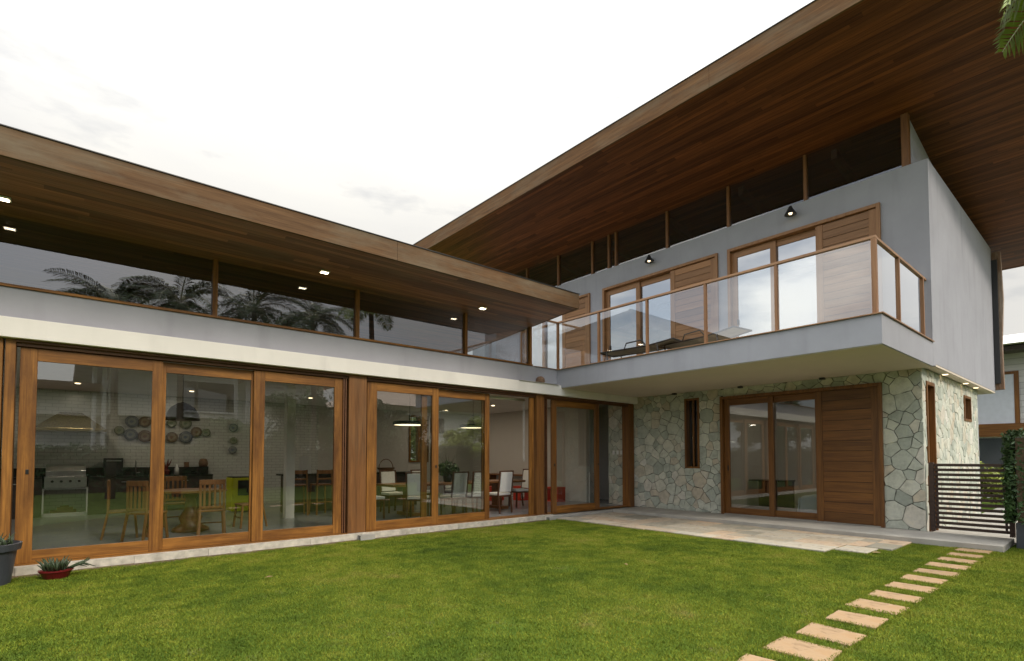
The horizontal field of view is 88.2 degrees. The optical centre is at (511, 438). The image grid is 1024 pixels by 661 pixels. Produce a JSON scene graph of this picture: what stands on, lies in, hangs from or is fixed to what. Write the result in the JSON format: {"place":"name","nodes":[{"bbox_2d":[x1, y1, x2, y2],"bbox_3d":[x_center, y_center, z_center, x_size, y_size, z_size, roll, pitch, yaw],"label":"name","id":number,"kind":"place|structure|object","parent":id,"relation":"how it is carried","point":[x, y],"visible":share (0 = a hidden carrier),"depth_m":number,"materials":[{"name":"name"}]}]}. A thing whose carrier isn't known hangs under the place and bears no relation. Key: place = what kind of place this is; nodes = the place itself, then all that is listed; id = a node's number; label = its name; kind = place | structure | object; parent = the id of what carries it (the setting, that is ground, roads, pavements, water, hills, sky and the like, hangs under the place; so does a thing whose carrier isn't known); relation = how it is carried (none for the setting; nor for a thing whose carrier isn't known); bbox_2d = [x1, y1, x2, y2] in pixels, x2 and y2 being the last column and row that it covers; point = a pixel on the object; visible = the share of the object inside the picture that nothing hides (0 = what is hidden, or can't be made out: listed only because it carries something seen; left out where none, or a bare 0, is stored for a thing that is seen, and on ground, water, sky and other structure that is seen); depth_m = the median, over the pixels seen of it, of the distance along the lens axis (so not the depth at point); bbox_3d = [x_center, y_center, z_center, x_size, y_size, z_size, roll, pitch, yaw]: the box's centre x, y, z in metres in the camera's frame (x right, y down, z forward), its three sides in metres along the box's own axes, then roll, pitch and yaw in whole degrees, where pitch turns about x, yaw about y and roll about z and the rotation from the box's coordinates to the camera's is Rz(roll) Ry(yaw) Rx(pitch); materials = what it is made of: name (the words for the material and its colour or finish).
{"place":"outdoors","nodes":[
{"label":"outdoors","id":0,"kind":"place"},
{"bbox_2d":[178,467,207,473],"bbox_3d":[-8.736,0.873,14.453,0.700,0.198,0.280,2,-3,-40],"label":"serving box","id":1,"kind":"object","parent":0,"point":[193,470],"visible":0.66,"depth_m":14.34,"materials":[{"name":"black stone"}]},
{"bbox_2d":[0,519,1023,660],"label":"lawn","id":2,"kind":"structure","parent":0,"point":[485,629],"depth_m":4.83,"materials":[{"name":"plant"}]},
{"bbox_2d":[0,532,22,585],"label":"grey planter","id":3,"kind":"object","parent":2,"relation":"on","point":[9,548],"visible":1,"depth_m":6.18,"materials":[{"name":"plastic"}]},
{"bbox_2d":[36,555,94,579],"bbox_3d":[-5.593,1.603,6.637,0.357,0.268,0.564,-2,-3,39],"label":"red pot plant","id":4,"kind":"object","parent":2,"relation":"on","point":[53,569],"visible":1,"depth_m":6.51,"materials":[{"name":"plant"}]},
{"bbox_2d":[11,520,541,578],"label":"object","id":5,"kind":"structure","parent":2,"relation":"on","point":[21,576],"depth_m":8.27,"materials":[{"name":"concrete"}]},
{"bbox_2d":[738,654,774,660],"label":"stepping stone","id":6,"kind":"object","parent":2,"relation":"on","point":[749,657],"visible":0.96,"depth_m":3.90,"materials":[{"name":"stone"}]},
{"bbox_2d":[763,636,841,660],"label":"stepping stone","id":7,"kind":"object","parent":2,"relation":"on","point":[812,651],"visible":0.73,"depth_m":4.09,"materials":[{"name":"stone"}]},
{"bbox_2d":[796,623,867,645],"bbox_3d":[2.693,1.667,4.465,0.412,0.045,0.442,2,-3,-40],"label":"stepping stone","id":8,"kind":"object","parent":2,"relation":"on","point":[833,634],"visible":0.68,"depth_m":4.45,"materials":[{"name":"stone"}]},
{"bbox_2d":[826,610,888,629],"bbox_3d":[3.183,1.681,4.875,0.407,0.046,0.409,2,-3,-42],"label":"stepping stone","id":9,"kind":"object","parent":2,"relation":"on","point":[865,620],"visible":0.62,"depth_m":4.86,"materials":[{"name":"stone"}]},
{"bbox_2d":[845,598,909,614],"bbox_3d":[3.658,1.699,5.297,0.412,0.041,0.466,2,-3,-39],"label":"stepping stone","id":10,"kind":"object","parent":2,"relation":"on","point":[876,605],"visible":0.63,"depth_m":5.27,"materials":[{"name":"stone"}]},
{"bbox_2d":[868,590,922,602],"bbox_3d":[4.122,1.713,5.675,0.330,0.040,0.458,2,-3,-42],"label":"stepping stone","id":11,"kind":"object","parent":2,"relation":"on","point":[891,595],"visible":0.62,"depth_m":5.65,"materials":[{"name":"stone"}]},
{"bbox_2d":[885,581,938,593],"bbox_3d":[4.586,1.726,6.074,0.357,0.041,0.452,2,-3,-41],"label":"stepping stone","id":12,"kind":"object","parent":2,"relation":"on","point":[913,587],"visible":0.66,"depth_m":6.07,"materials":[{"name":"stone"}]},
{"bbox_2d":[900,574,945,583],"bbox_3d":[5.025,1.738,6.463,0.350,0.044,0.427,2,-3,-38],"label":"stepping stone","id":13,"kind":"object","parent":2,"relation":"on","point":[910,577],"visible":0.66,"depth_m":6.43,"materials":[{"name":"stone"}]},
{"bbox_2d":[913,568,958,576],"bbox_3d":[5.499,1.753,6.844,0.359,0.042,0.461,2,-3,-41],"label":"stepping stone","id":14,"kind":"object","parent":2,"relation":"on","point":[939,572],"visible":0.59,"depth_m":6.82,"materials":[{"name":"stone"}]},
{"bbox_2d":[927,562,970,569],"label":"stepping stone","id":15,"kind":"object","parent":2,"relation":"on","point":[940,565],"visible":0.5,"depth_m":7.24,"materials":[{"name":"stone"}]},
{"bbox_2d":[934,557,978,564],"bbox_3d":[6.450,1.783,7.655,0.380,0.041,0.460,2,-3,-38],"label":"stepping stone","id":16,"kind":"object","parent":2,"relation":"on","point":[959,560],"visible":0.56,"depth_m":7.62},
{"bbox_2d":[993,0,1023,59],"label":"palm tree","id":17,"kind":"object","parent":2,"relation":"on","point":[1016,15],"visible":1,"depth_m":6.93,"materials":[{"name":"green plant"}]},
{"bbox_2d":[999,428,1023,548],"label":"clipped hedge","id":18,"kind":"object","parent":2,"relation":"on","point":[1012,449],"visible":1,"depth_m":8.71,"materials":[{"name":"plant"}]},
{"bbox_2d":[0,0,1023,458],"label":"sky","id":19,"kind":"structure","parent":0,"point":[394,119],"materials":[{"name":"white"}]},
{"bbox_2d":[547,486,565,501],"bbox_3d":[1.362,1.740,16.510,0.340,0.455,0.540,2,-3,-40],"label":"red bench","id":20,"kind":"object","parent":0,"point":[560,494],"visible":0.57,"depth_m":16.34,"materials":[{"name":"paint"}]},
{"bbox_2d":[589,472,593,502],"bbox_3d":[2.489,1.485,16.009,0.070,0.930,0.345,2,-3,-40],"label":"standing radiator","id":21,"kind":"object","parent":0,"point":[591,487],"visible":0.55,"depth_m":16.05,"materials":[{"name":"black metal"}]},
{"bbox_2d":[412,459,1002,531],"bbox_3d":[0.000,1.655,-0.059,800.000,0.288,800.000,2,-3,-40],"label":"ground","id":22,"kind":"structure","parent":0,"point":[991,508],"depth_m":16.90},
{"bbox_2d":[12,514,553,575],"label":"kerb","id":23,"kind":"structure","parent":22,"relation":"on","point":[96,562],"depth_m":8.49,"materials":[{"name":"concrete"}]},
{"bbox_2d":[411,417,415,459],"bbox_3d":[-4.970,0.348,23.991,4.974,4.035,3.477,2,-3,-40],"label":"tree","id":24,"kind":"object","parent":22,"relation":"on","point":[413,439],"visible":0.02,"depth_m":23.47,"materials":[{"name":"green plant"}]},
{"bbox_2d":[0,0,1023,565],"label":"house","id":25,"kind":"structure","parent":22,"relation":"on","point":[822,200],"depth_m":11.03,"materials":[{"name":"paint"}]},
{"bbox_2d":[36,412,106,432],"bbox_3d":[-10.546,-0.392,12.627,1.320,0.460,0.910,2,-3,-40],"label":"cooker hood","id":26,"kind":"object","parent":25,"relation":"attached to","point":[70,422],"visible":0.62,"depth_m":12.43,"materials":[{"name":"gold metal"}]},
{"bbox_2d":[14,347,162,563],"bbox_3d":[-5.807,0.233,7.339,1.560,2.805,0.058,2,-3,-40],"label":"sliding door","id":27,"kind":"structure","parent":25,"relation":"in","point":[29,357],"depth_m":7.07,"materials":[{"name":"brown wood"}]},
{"bbox_2d":[0,466,212,518],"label":"kitchen counter","id":28,"kind":"object","parent":25,"relation":"on","point":[96,496],"visible":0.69,"depth_m":12.92,"materials":[{"name":"black stone"}]},
{"bbox_2d":[50,505,75,512],"bbox_3d":[-10.689,1.678,12.583,0.480,0.160,0.300,2,-3,-40],"label":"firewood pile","id":29,"kind":"object","parent":28,"relation":"in","point":[64,509],"visible":1,"depth_m":12.51,"materials":[{"name":"wood"}]},
{"bbox_2d":[44,464,86,488],"bbox_3d":[-10.601,0.886,12.554,0.760,0.560,0.702,2,-3,-40],"label":"barbecue grill","id":30,"kind":"object","parent":28,"relation":"in","point":[66,476],"visible":1,"depth_m":12.35,"materials":[{"name":"metal"}]},
{"bbox_2d":[103,458,122,475],"bbox_3d":[-10.004,0.711,13.248,0.380,0.440,0.425,2,-3,-40],"label":"microwave oven","id":31,"kind":"object","parent":28,"relation":"on","point":[112,466],"visible":1,"depth_m":13.10,"materials":[{"name":"black metal"}]},
{"bbox_2d":[0,259,218,315],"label":"clerestory window","id":32,"kind":"structure","parent":25,"relation":"in","point":[214,308],"depth_m":8.36,"materials":[{"name":"brown wood"}]},
{"bbox_2d":[100,480,137,539],"bbox_3d":[-6.757,1.211,9.116,0.521,0.992,0.438,1,-2,-35],"label":"wooden chair","id":33,"kind":"object","parent":25,"relation":"on","point":[109,511],"visible":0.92,"depth_m":8.91,"materials":[{"name":"brown wood"}]},
{"bbox_2d":[124,429,137,439],"bbox_3d":[-9.896,-0.103,13.707,0.300,0.300,0.030,2,-3,-40],"label":"wall plate","id":34,"kind":"object","parent":25,"relation":"attached to","point":[130,434],"depth_m":13.71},
{"bbox_2d":[125,416,138,426],"bbox_3d":[-9.881,-0.443,13.732,0.300,0.300,0.030,2,-3,-40],"label":"wall plate","id":35,"kind":"object","parent":25,"relation":"attached to","point":[131,421],"depth_m":13.73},
{"bbox_2d":[120,481,168,541],"bbox_3d":[-6.151,1.202,8.870,0.438,0.992,0.521,0,-2,10],"label":"wooden chair","id":36,"kind":"object","parent":25,"relation":"on","point":[144,510],"visible":0.97,"depth_m":8.70,"materials":[{"name":"brown wood"}]},
{"bbox_2d":[138,430,150,441],"bbox_3d":[-9.660,-0.056,13.906,0.320,0.320,0.030,2,-3,-40],"label":"wall plate","id":37,"kind":"object","parent":25,"relation":"attached to","point":[144,435],"depth_m":13.90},
{"bbox_2d":[139,417,150,426],"bbox_3d":[-9.667,-0.436,13.913,0.280,0.280,0.030,2,-3,-40],"label":"wall plate","id":38,"kind":"object","parent":25,"relation":"attached to","point":[144,421],"depth_m":13.91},
{"bbox_2d":[163,476,186,527],"bbox_3d":[-6.791,1.266,10.676,0.438,0.992,0.521,2,-3,-38],"label":"wooden chair","id":39,"kind":"object","parent":25,"relation":"on","point":[168,479],"visible":0.65,"depth_m":10.75,"materials":[{"name":"brown wood"}]},
{"bbox_2d":[165,375,199,420],"bbox_3d":[-6.427,-0.819,10.319,0.600,0.930,0.600,2,-3,-40],"label":"dome pendant lamp","id":40,"kind":"object","parent":25,"relation":"hanging from","point":[182,411],"visible":0.95,"depth_m":10.14,"materials":[{"name":"black metal"}]},
{"bbox_2d":[179,431,191,442],"bbox_3d":[-8.958,-0.035,14.500,0.320,0.320,0.030,2,-3,-40],"label":"wall plate","id":41,"kind":"object","parent":25,"relation":"attached to","point":[185,436],"depth_m":14.50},
{"bbox_2d":[164,488,226,532],"bbox_3d":[-6.059,1.350,9.964,1.200,0.770,1.200,2,-3,-40],"label":"kitchen table","id":42,"kind":"object","parent":25,"relation":"on","point":[188,517],"visible":0.77,"depth_m":9.82,"materials":[{"name":"brown wood"}]},
{"bbox_2d":[159,362,253,549],"bbox_3d":[-4.762,0.268,8.302,1.440,2.805,0.050,2,-3,-40],"label":"sliding door","id":43,"kind":"structure","parent":25,"relation":"in","point":[173,368],"depth_m":8.22,"materials":[{"name":"brown wood"}]},
{"bbox_2d":[196,479,225,535],"bbox_3d":[-5.321,1.219,9.357,0.438,0.992,0.521,1,-2,-32],"label":"wooden chair","id":44,"kind":"object","parent":25,"relation":"on","point":[209,507],"visible":0.94,"depth_m":9.23,"materials":[{"name":"brown wood"}]},
{"bbox_2d":[226,476,248,510],"bbox_3d":[-6.918,1.404,13.543,0.620,0.855,0.630,2,-3,-40],"label":"drinks cooler","id":45,"kind":"object","parent":25,"relation":"on","point":[237,488],"visible":0.38,"depth_m":13.27,"materials":[{"name":"metal"}]},
{"bbox_2d":[238,480,248,495],"bbox_3d":[-6.744,1.244,13.312,0.300,0.380,0.013,2,-3,-40],"label":"window","id":46,"kind":"structure","parent":45,"relation":"in","point":[243,485],"depth_m":13.29,"materials":[{"name":"black glass"}]},
{"bbox_2d":[232,483,267,528],"bbox_3d":[-5.223,1.262,10.547,0.438,0.992,0.521,-2,-3,45],"label":"wooden chair","id":47,"kind":"object","parent":25,"relation":"on","point":[242,505],"visible":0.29,"depth_m":10.49,"materials":[{"name":"brown wood"}]},
{"bbox_2d":[221,289,359,337],"bbox_3d":[-3.792,-2.368,9.180,2.375,0.934,0.090,2,-3,-40],"label":"clerestory window","id":48,"kind":"structure","parent":25,"relation":"in","point":[357,292],"depth_m":9.89,"materials":[{"name":"brown wood"}]},
{"bbox_2d":[251,370,342,541],"bbox_3d":[-3.682,0.298,9.145,1.500,2.805,0.050,2,-3,-40],"label":"sliding door","id":49,"kind":"structure","parent":25,"relation":"in","point":[257,532],"depth_m":8.94,"materials":[{"name":"brown wood"}]},
{"bbox_2d":[294,470,308,514],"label":"chair","id":50,"kind":"object","parent":25,"relation":"on","point":[306,478],"visible":0.52,"depth_m":12.56,"materials":[{"name":"brown wood"}]},
{"bbox_2d":[308,469,332,514],"bbox_3d":[-4.665,1.300,12.915,0.442,1.082,0.450,-2,-3,45],"label":"bar stool","id":51,"kind":"object","parent":25,"relation":"on","point":[317,484],"visible":0.94,"depth_m":12.87,"materials":[{"name":"brown wood"}]},
{"bbox_2d":[276,471,416,511],"bbox_3d":[-4.279,1.408,14.359,3.900,0.965,0.600,2,-3,-40],"label":"bar counter","id":52,"kind":"object","parent":25,"relation":"on","point":[400,478],"visible":0.25,"depth_m":13.61,"materials":[{"name":"black stone"}]},
{"bbox_2d":[299,456,310,472],"bbox_3d":[-5.292,0.675,13.523,0.300,0.440,0.024,2,-3,-40],"label":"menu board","id":53,"kind":"object","parent":52,"relation":"on","point":[304,462],"visible":0.71,"depth_m":13.51,"materials":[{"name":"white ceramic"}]},
{"bbox_2d":[379,470,402,512],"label":"upholstered chair","id":54,"kind":"object","parent":25,"relation":"on","point":[387,477],"visible":0.86,"depth_m":13.44,"materials":[{"name":"fabric"}]},
{"bbox_2d":[365,381,438,530],"bbox_3d":[-2.139,0.344,10.448,1.580,2.805,0.058,2,-3,-40],"label":"sliding door","id":55,"kind":"structure","parent":25,"relation":"in","point":[371,523],"depth_m":10.20,"materials":[{"name":"brown wood"}]},
{"bbox_2d":[393,420,420,425],"bbox_3d":[-2.456,-0.759,12.703,0.800,0.880,0.800,2,-3,-40],"label":"pendant lamp","id":56,"kind":"object","parent":25,"relation":"hanging from","point":[407,423],"visible":0.89,"depth_m":12.39,"materials":[{"name":"black metal"}]},
{"bbox_2d":[364,313,467,353],"bbox_3d":[-1.942,-2.313,10.747,2.485,0.934,0.090,2,-3,-40],"label":"clerestory window","id":57,"kind":"structure","parent":25,"relation":"in","point":[465,316],"depth_m":11.50,"materials":[{"name":"brown wood"}]},
{"bbox_2d":[405,472,428,517],"bbox_3d":[-2.133,1.281,11.952,0.460,1.052,0.529,0,-2,0],"label":"upholstered chair","id":58,"kind":"object","parent":25,"relation":"on","point":[413,482],"visible":0.62,"depth_m":11.74,"materials":[{"name":"fabric"}]},
{"bbox_2d":[409,415,428,461],"bbox_3d":[-3.465,0.017,19.350,0.810,1.700,0.260,2,-3,-40],"label":"window","id":59,"kind":"structure","parent":25,"relation":"in","point":[418,418],"depth_m":19.31,"materials":[{"name":"brown wood"}]},
{"bbox_2d":[376,479,525,516],"bbox_3d":[-1.442,1.482,13.484,4.000,0.755,0.900,2,-3,-40],"label":"dining table","id":60,"kind":"object","parent":25,"relation":"on","point":[494,482],"visible":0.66,"depth_m":12.66,"materials":[{"name":"brown wood"}]},
{"bbox_2d":[438,456,458,481],"bbox_3d":[-1.622,0.731,13.418,0.582,0.740,0.569,2,-3,-40],"label":"potted plant","id":61,"kind":"object","parent":60,"relation":"on","point":[446,470],"visible":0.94,"depth_m":13.30,"materials":[{"name":"green plant"}]},
{"bbox_2d":[440,471,468,514],"bbox_3d":[-1.347,1.295,12.345,0.460,1.052,0.529,2,-3,-44],"label":"upholstered chair","id":62,"kind":"object","parent":25,"relation":"on","point":[459,487],"visible":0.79,"depth_m":12.21,"materials":[{"name":"fabric"}]},
{"bbox_2d":[420,389,489,522],"bbox_3d":[-1.189,0.375,11.330,1.750,2.805,0.050,2,-3,-40],"label":"sliding door","id":63,"kind":"structure","parent":25,"relation":"in","point":[485,397],"depth_m":11.27,"materials":[{"name":"brown wood"}]},
{"bbox_2d":[430,397,483,515],"bbox_3d":[-1.137,0.379,11.446,1.440,2.805,0.050,2,-3,-40],"label":"sliding door","id":64,"kind":"structure","parent":25,"relation":"in","point":[482,402],"depth_m":11.82,"materials":[{"name":"brown wood"}]},
{"bbox_2d":[459,424,480,428],"bbox_3d":[-1.022,-0.716,13.918,0.720,0.880,0.720,2,-3,-40],"label":"pendant lamp","id":65,"kind":"object","parent":25,"relation":"hanging from","point":[471,426],"visible":0.83,"depth_m":13.62,"materials":[{"name":"black metal"}]},
{"bbox_2d":[462,471,480,512],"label":"upholstered chair","id":66,"kind":"object","parent":25,"relation":"on","point":[475,493],"visible":0.52,"depth_m":12.52,"materials":[{"name":"fabric"}]},
{"bbox_2d":[468,327,531,363],"bbox_3d":[-0.272,-2.262,12.163,1.905,0.934,0.090,2,-3,-40],"label":"clerestory window","id":67,"kind":"structure","parent":25,"relation":"in","point":[529,330],"depth_m":12.73,"materials":[{"name":"brown wood"}]},
{"bbox_2d":[489,470,513,513],"bbox_3d":[-0.298,1.325,13.195,0.460,1.052,0.529,2,-3,-43],"label":"upholstered chair","id":68,"kind":"object","parent":25,"relation":"on","point":[505,483],"visible":0.88,"depth_m":13.04,"materials":[{"name":"fabric"}]},
{"bbox_2d":[490,396,524,460],"bbox_3d":[-0.192,-0.209,12.545,1.315,1.560,0.070,2,-3,-40],"label":"door frame","id":69,"kind":"object","parent":25,"relation":"attached to","point":[506,398],"visible":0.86,"depth_m":12.82,"materials":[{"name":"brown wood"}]},
{"bbox_2d":[508,469,527,507],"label":"upholstered chair","id":70,"kind":"object","parent":25,"relation":"on","point":[521,490],"visible":0.62,"depth_m":14.83,"materials":[{"name":"fabric"}]},
{"bbox_2d":[524,322,545,366],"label":"glass door","id":71,"kind":"structure","parent":25,"relation":"in","point":[543,324],"depth_m":18.27,"materials":[{"name":"brown wood"}]},
{"bbox_2d":[557,255,560,285],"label":"clerestory window","id":72,"kind":"structure","parent":25,"relation":"in","point":[558,257],"depth_m":17.76,"materials":[{"name":"red wood"}]},
{"bbox_2d":[550,400,599,512],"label":"sliding door","id":73,"kind":"structure","parent":25,"relation":"in","point":[554,404],"depth_m":13.44,"materials":[{"name":"red wood"}]},
{"bbox_2d":[562,297,587,367],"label":"board door","id":74,"kind":"structure","parent":25,"relation":"in","point":[574,332],"depth_m":17.02,"materials":[{"name":"brown wood"}]},
{"bbox_2d":[591,241,594,274],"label":"clerestory window","id":75,"kind":"structure","parent":25,"relation":"in","point":[592,243],"depth_m":16.61,"materials":[{"name":"red wood"}]},
{"bbox_2d":[607,235,610,268],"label":"clerestory window","id":76,"kind":"structure","parent":25,"relation":"in","point":[608,236],"depth_m":16.10,"materials":[{"name":"red wood"}]},
{"bbox_2d":[614,232,618,265],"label":"clerestory window","id":77,"kind":"structure","parent":25,"relation":"in","point":[615,233],"depth_m":15.90,"materials":[{"name":"red wood"}]},
{"bbox_2d":[606,281,640,359],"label":"glass door","id":78,"kind":"structure","parent":25,"relation":"in","point":[636,285],"depth_m":15.62,"materials":[{"name":"brown wood"}]},
{"bbox_2d":[601,337,681,359],"bbox_3d":[2.965,-1.966,12.117,1.906,0.451,0.712,-2,-3,44],"label":"sun lounger","id":79,"kind":"object","parent":25,"relation":"on","point":[632,350],"visible":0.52,"depth_m":12.06,"materials":[{"name":"black metal"}]},
{"bbox_2d":[640,273,669,353],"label":"glass door","id":80,"kind":"structure","parent":25,"relation":"in","point":[667,276],"depth_m":15.01,"materials":[{"name":"brown wood"}]},
{"bbox_2d":[665,211,669,248],"bbox_3d":[4.296,-5.742,14.582,0.100,1.051,0.070,2,-3,-40],"label":"post","id":81,"kind":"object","parent":25,"relation":"in","point":[667,214],"depth_m":14.56,"materials":[{"name":"red wood"}]},
{"bbox_2d":[684,398,699,467],"bbox_3d":[4.770,-0.133,13.854,0.220,1.830,0.420,2,-3,-40],"label":"slit window","id":82,"kind":"structure","parent":25,"relation":"in","point":[687,427],"depth_m":13.90,"materials":[{"name":"red wood"}]},
{"bbox_2d":[670,258,714,339],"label":"board door","id":83,"kind":"structure","parent":25,"relation":"in","point":[686,306],"depth_m":13.89,"materials":[{"name":"brown wood"}]},
{"bbox_2d":[658,326,751,349],"bbox_3d":[4.025,-1.999,11.182,0.712,0.451,1.906,1,-2,-34],"label":"sun lounger","id":84,"kind":"object","parent":25,"relation":"on","point":[729,332],"visible":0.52,"depth_m":10.91,"materials":[{"name":"fabric"}]},
{"bbox_2d":[726,186,730,226],"bbox_3d":[5.434,-5.790,13.240,0.100,1.051,0.070,2,-3,-40],"label":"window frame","id":85,"kind":"structure","parent":25,"relation":"in","point":[728,189],"depth_m":13.21,"materials":[{"name":"red wood"}]},
{"bbox_2d":[724,396,775,516],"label":"glass door","id":86,"kind":"structure","parent":25,"relation":"in","point":[771,512],"depth_m":12.59,"materials":[{"name":"red wood"}]},
{"bbox_2d":[732,240,776,337],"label":"glass door","id":87,"kind":"structure","parent":25,"relation":"in","point":[771,245],"depth_m":12.78,"materials":[{"name":"brown wood"}]},
{"bbox_2d":[774,392,816,519],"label":"glass door","id":88,"kind":"structure","parent":25,"relation":"in","point":[805,396],"depth_m":11.98,"materials":[{"name":"red wood"}]},
{"bbox_2d":[776,229,814,261],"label":"glass door","id":89,"kind":"structure","parent":25,"relation":"in","point":[811,233],"depth_m":12.05,"materials":[{"name":"brown wood"}]},
{"bbox_2d":[803,154,808,200],"bbox_3d":[6.599,-5.839,11.869,0.100,1.051,0.070,2,-3,-40],"label":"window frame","id":90,"kind":"structure","parent":25,"relation":"in","point":[805,158],"depth_m":11.84,"materials":[{"name":"red wood"}]},
{"bbox_2d":[797,494,816,512],"bbox_3d":[7.356,1.347,12.468,0.760,0.956,0.897,2,-3,-40],"label":"draped armchair","id":91,"kind":"object","parent":25,"relation":"on","point":[808,503],"visible":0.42,"depth_m":12.37,"materials":[{"name":"fabric"}]},
{"bbox_2d":[815,208,875,322],"bbox_3d":[7.059,-3.241,11.148,0.050,2.870,1.147,2,-3,-40],"label":"board door","id":92,"kind":"structure","parent":25,"relation":"in","point":[843,275],"depth_m":11.17,"materials":[{"name":"brown wood"}]},
{"bbox_2d":[815,386,880,525],"bbox_3d":[7.019,0.368,11.067,0.050,2.810,1.190,2,-3,-40],"label":"board door","id":93,"kind":"structure","parent":25,"relation":"in","point":[846,420],"depth_m":11.04,"materials":[{"name":"red wood"}]},
{"bbox_2d":[925,381,938,531],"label":"side door","id":94,"kind":"structure","parent":25,"relation":"in","point":[931,448],"depth_m":10.71,"materials":[{"name":"red wood"}]},
{"bbox_2d":[963,395,971,421],"bbox_3d":[11.066,-0.720,12.959,0.800,0.620,0.200,2,-3,-40],"label":"small window","id":95,"kind":"structure","parent":25,"relation":"in","point":[966,399],"depth_m":13.10,"materials":[{"name":"red wood"}]},
{"bbox_2d":[929,462,1015,537],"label":"slatted gate","id":96,"kind":"structure","parent":25,"relation":"attached to","point":[937,498],"depth_m":9.70,"materials":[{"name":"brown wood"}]},
{"bbox_2d":[552,507,630,518],"bbox_3d":[2.164,2.008,14.045,3.450,0.185,0.480,2,-3,-40],"label":"threshold","id":97,"kind":"object","parent":22,"relation":"on","point":[571,514],"visible":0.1,"depth_m":13.54,"materials":[{"name":"concrete"}]},
{"bbox_2d":[980,461,1014,503],"bbox_3d":[14.563,1.399,16.396,1.918,1.395,1.738,2,-3,-40],"label":"yellow shrub","id":98,"kind":"object","parent":22,"relation":"on","point":[997,493],"visible":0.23,"depth_m":15.86,"materials":[{"name":"green plant"}]},
{"bbox_2d":[978,333,1023,498],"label":"neighbour house","id":99,"kind":"structure","parent":22,"relation":"on","point":[1000,411],"depth_m":19.19,"materials":[{"name":"paint"}]},
{"bbox_2d":[978,371,1019,423],"bbox_3d":[17.053,-1.445,20.177,0.069,1.878,3.380,2,-3,-40],"label":"window","id":100,"kind":"structure","parent":99,"relation":"in","point":[1003,406],"depth_m":19.19,"materials":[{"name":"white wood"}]},
{"bbox_2d":[979,437,1023,468],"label":"wall","id":101,"kind":"structure","parent":99,"relation":"in","point":[989,448],"depth_m":19.41,"materials":[{"name":"paint"}]},
{"bbox_2d":[557,512,911,553],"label":"patio","id":102,"kind":"structure","parent":0,"point":[813,541],"depth_m":10.19,"materials":[{"name":"stone"}]},
{"bbox_2d":[749,479,794,507],"bbox_3d":[7.160,1.520,14.550,0.600,0.760,1.000,2,-3,-40],"label":"desk","id":103,"kind":"object","parent":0,"point":[785,495],"visible":0.86,"depth_m":14.60,"materials":[{"name":"brown"}]},
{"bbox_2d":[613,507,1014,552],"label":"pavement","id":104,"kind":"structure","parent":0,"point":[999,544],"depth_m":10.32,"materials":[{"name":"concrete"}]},
{"bbox_2d":[933,508,1017,544],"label":"side path","id":105,"kind":"structure","parent":0,"point":[975,533],"depth_m":10.75,"materials":[{"name":"concrete"}]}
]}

